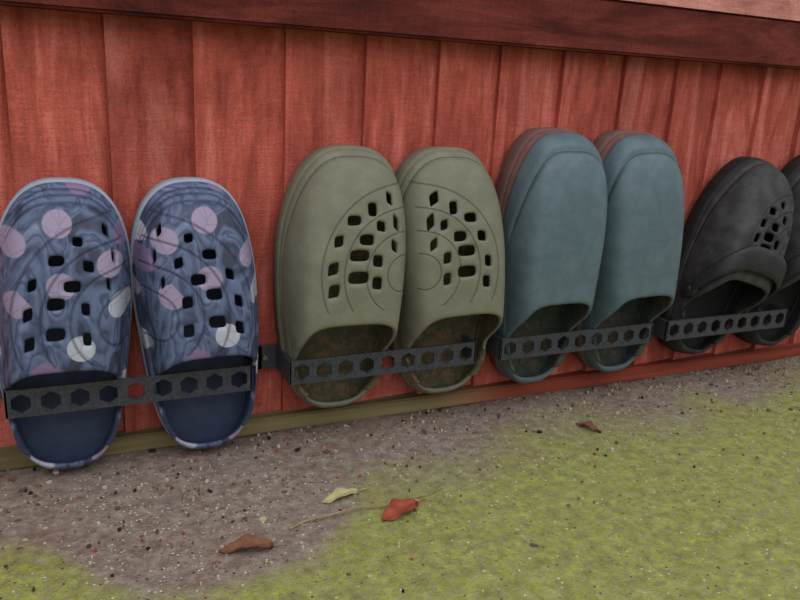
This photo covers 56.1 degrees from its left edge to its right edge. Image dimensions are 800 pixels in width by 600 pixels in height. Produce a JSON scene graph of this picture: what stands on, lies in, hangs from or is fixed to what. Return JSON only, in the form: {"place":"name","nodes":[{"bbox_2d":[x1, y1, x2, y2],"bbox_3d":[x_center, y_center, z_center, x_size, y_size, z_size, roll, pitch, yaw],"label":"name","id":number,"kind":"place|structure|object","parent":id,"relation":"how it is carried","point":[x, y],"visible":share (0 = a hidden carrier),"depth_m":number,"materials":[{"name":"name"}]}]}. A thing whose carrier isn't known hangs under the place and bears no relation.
{"place":"outdoors","nodes":[
{"label":"outdoors","id":0,"kind":"place"},
{"bbox_2d":[0,356,799,599],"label":"ground","id":1,"kind":"structure","parent":0,"point":[693,538],"depth_m":0.79,"materials":[{"name":"plant"}]},
{"bbox_2d":[218,534,287,552],"bbox_3d":[-0.138,0.231,0.703,0.064,0.014,0.022,0,17,-12],"label":"fallen leaf","id":2,"kind":"object","parent":1,"relation":"on","point":[245,541],"visible":1,"depth_m":0.70,"materials":[{"name":"brown plant"}]},
{"bbox_2d":[321,487,368,503],"bbox_3d":[-0.059,0.207,0.801,0.059,0.009,0.018,-8,20,-34],"label":"fallen leaf","id":3,"kind":"object","parent":1,"relation":"on","point":[337,493],"visible":1,"depth_m":0.80,"materials":[{"name":"yellow plant"}]},
{"bbox_2d":[289,487,441,529],"bbox_3d":[-0.030,0.216,0.781,0.182,0.006,0.010,-6,19,-29],"label":"twig","id":4,"kind":"object","parent":1,"relation":"on","point":[300,523],"visible":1,"depth_m":0.77,"materials":[{"name":"brown wood"}]},
{"bbox_2d":[0,0,799,470],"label":"wall","id":5,"kind":"structure","parent":1,"relation":"on","point":[126,106],"depth_m":0.88,"materials":[{"name":"red wood"}]},
{"bbox_2d":[0,355,252,418],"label":"shoe rack","id":6,"kind":"object","parent":5,"relation":"attached to","point":[64,391],"visible":0.86,"depth_m":0.80,"materials":[{"name":"black metal"}]},
{"bbox_2d":[0,177,131,468],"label":"clog","id":7,"kind":"object","parent":6,"relation":"in","point":[65,289],"visible":0.97,"depth_m":0.73,"materials":[{"name":"rubber"}]},
{"bbox_2d":[130,177,258,448],"bbox_3d":[-0.217,0.028,0.821,0.137,0.316,0.094,-6,19,-24],"label":"clog","id":8,"kind":"object","parent":6,"relation":"in","point":[194,295],"visible":0.98,"depth_m":0.78,"materials":[{"name":"rubber"}]},
{"bbox_2d":[258,334,476,385],"bbox_3d":[-0.027,0.068,0.944,0.300,0.030,0.061,-4,18,-24],"label":"shoe rack","id":9,"kind":"object","parent":5,"relation":"attached to","point":[273,356],"visible":0.93,"depth_m":0.91,"materials":[{"name":"black metal"}]},
{"bbox_2d":[273,145,405,407],"bbox_3d":[-0.065,-0.016,0.877,0.150,0.322,0.096,-3,18,-24],"label":"clog","id":10,"kind":"object","parent":9,"relation":"in","point":[338,270],"visible":0.98,"depth_m":0.84,"materials":[{"name":"rubber"}]},
{"bbox_2d":[390,146,504,393],"bbox_3d":[0.060,-0.025,0.933,0.150,0.322,0.096,-6,19,-24],"label":"clog","id":11,"kind":"object","parent":9,"relation":"in","point":[454,284],"visible":0.86,"depth_m":0.89,"materials":[{"name":"rubber"}]},
{"bbox_2d":[485,322,653,360],"bbox_3d":[0.236,0.048,1.062,0.309,0.030,0.061,-4,18,-24],"label":"shoe rack","id":12,"kind":"object","parent":5,"relation":"attached to","point":[495,345],"visible":0.7,"depth_m":1.03,"materials":[{"name":"black metal"}]},
{"bbox_2d":[488,127,606,382],"bbox_3d":[0.195,-0.047,0.987,0.138,0.348,0.100,-4,18,-24],"label":"clog","id":13,"kind":"object","parent":12,"relation":"on","point":[551,188],"visible":0.91,"depth_m":0.94,"materials":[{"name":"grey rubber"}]},
{"bbox_2d":[572,130,683,371],"bbox_3d":[0.316,-0.056,1.041,0.138,0.348,0.100,-6,19,-24],"label":"clog","id":14,"kind":"object","parent":12,"relation":"on","point":[639,268],"visible":0.86,"depth_m":0.99,"materials":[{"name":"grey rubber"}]},
{"bbox_2d":[652,303,787,340],"bbox_3d":[0.492,0.029,1.176,0.302,0.030,0.061,-4,18,-24],"label":"shoe rack","id":15,"kind":"object","parent":5,"relation":"attached to","point":[777,316],"visible":0.67,"depth_m":1.14,"materials":[{"name":"black metal"}]},
{"bbox_2d":[657,157,793,353],"bbox_3d":[0.498,-0.056,1.122,0.143,0.314,0.109,14,10,-28],"label":"clog","id":16,"kind":"object","parent":15,"relation":"on","point":[737,231],"visible":0.98,"depth_m":1.09,"materials":[{"name":"rubber"}]},
{"bbox_2d":[734,155,799,345],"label":"clog","id":17,"kind":"object","parent":15,"relation":"in","point":[786,295],"visible":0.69,"depth_m":1.21,"materials":[{"name":"rubber"}]},
{"bbox_2d":[0,359,799,599],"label":"ground debris","id":18,"kind":"object","parent":1,"relation":"on","point":[153,450],"visible":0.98,"depth_m":0.87,"materials":[{"name":"grey gravel"}]},
{"bbox_2d":[382,498,424,521],"bbox_3d":[0.005,0.216,0.781,0.061,0.012,0.028,-12,22,-42],"label":"fallen leaf","id":19,"kind":"object","parent":1,"relation":"on","point":[395,508],"visible":1,"depth_m":0.78,"materials":[{"name":"red plant"}]},
{"bbox_2d":[576,421,601,431],"bbox_3d":[0.252,0.167,0.994,0.039,0.009,0.017,18,22,40],"label":"fallen leaf","id":20,"kind":"object","parent":1,"relation":"on","point":[590,424],"visible":1,"depth_m":1.00,"materials":[{"name":"brown plant"}]}
]}

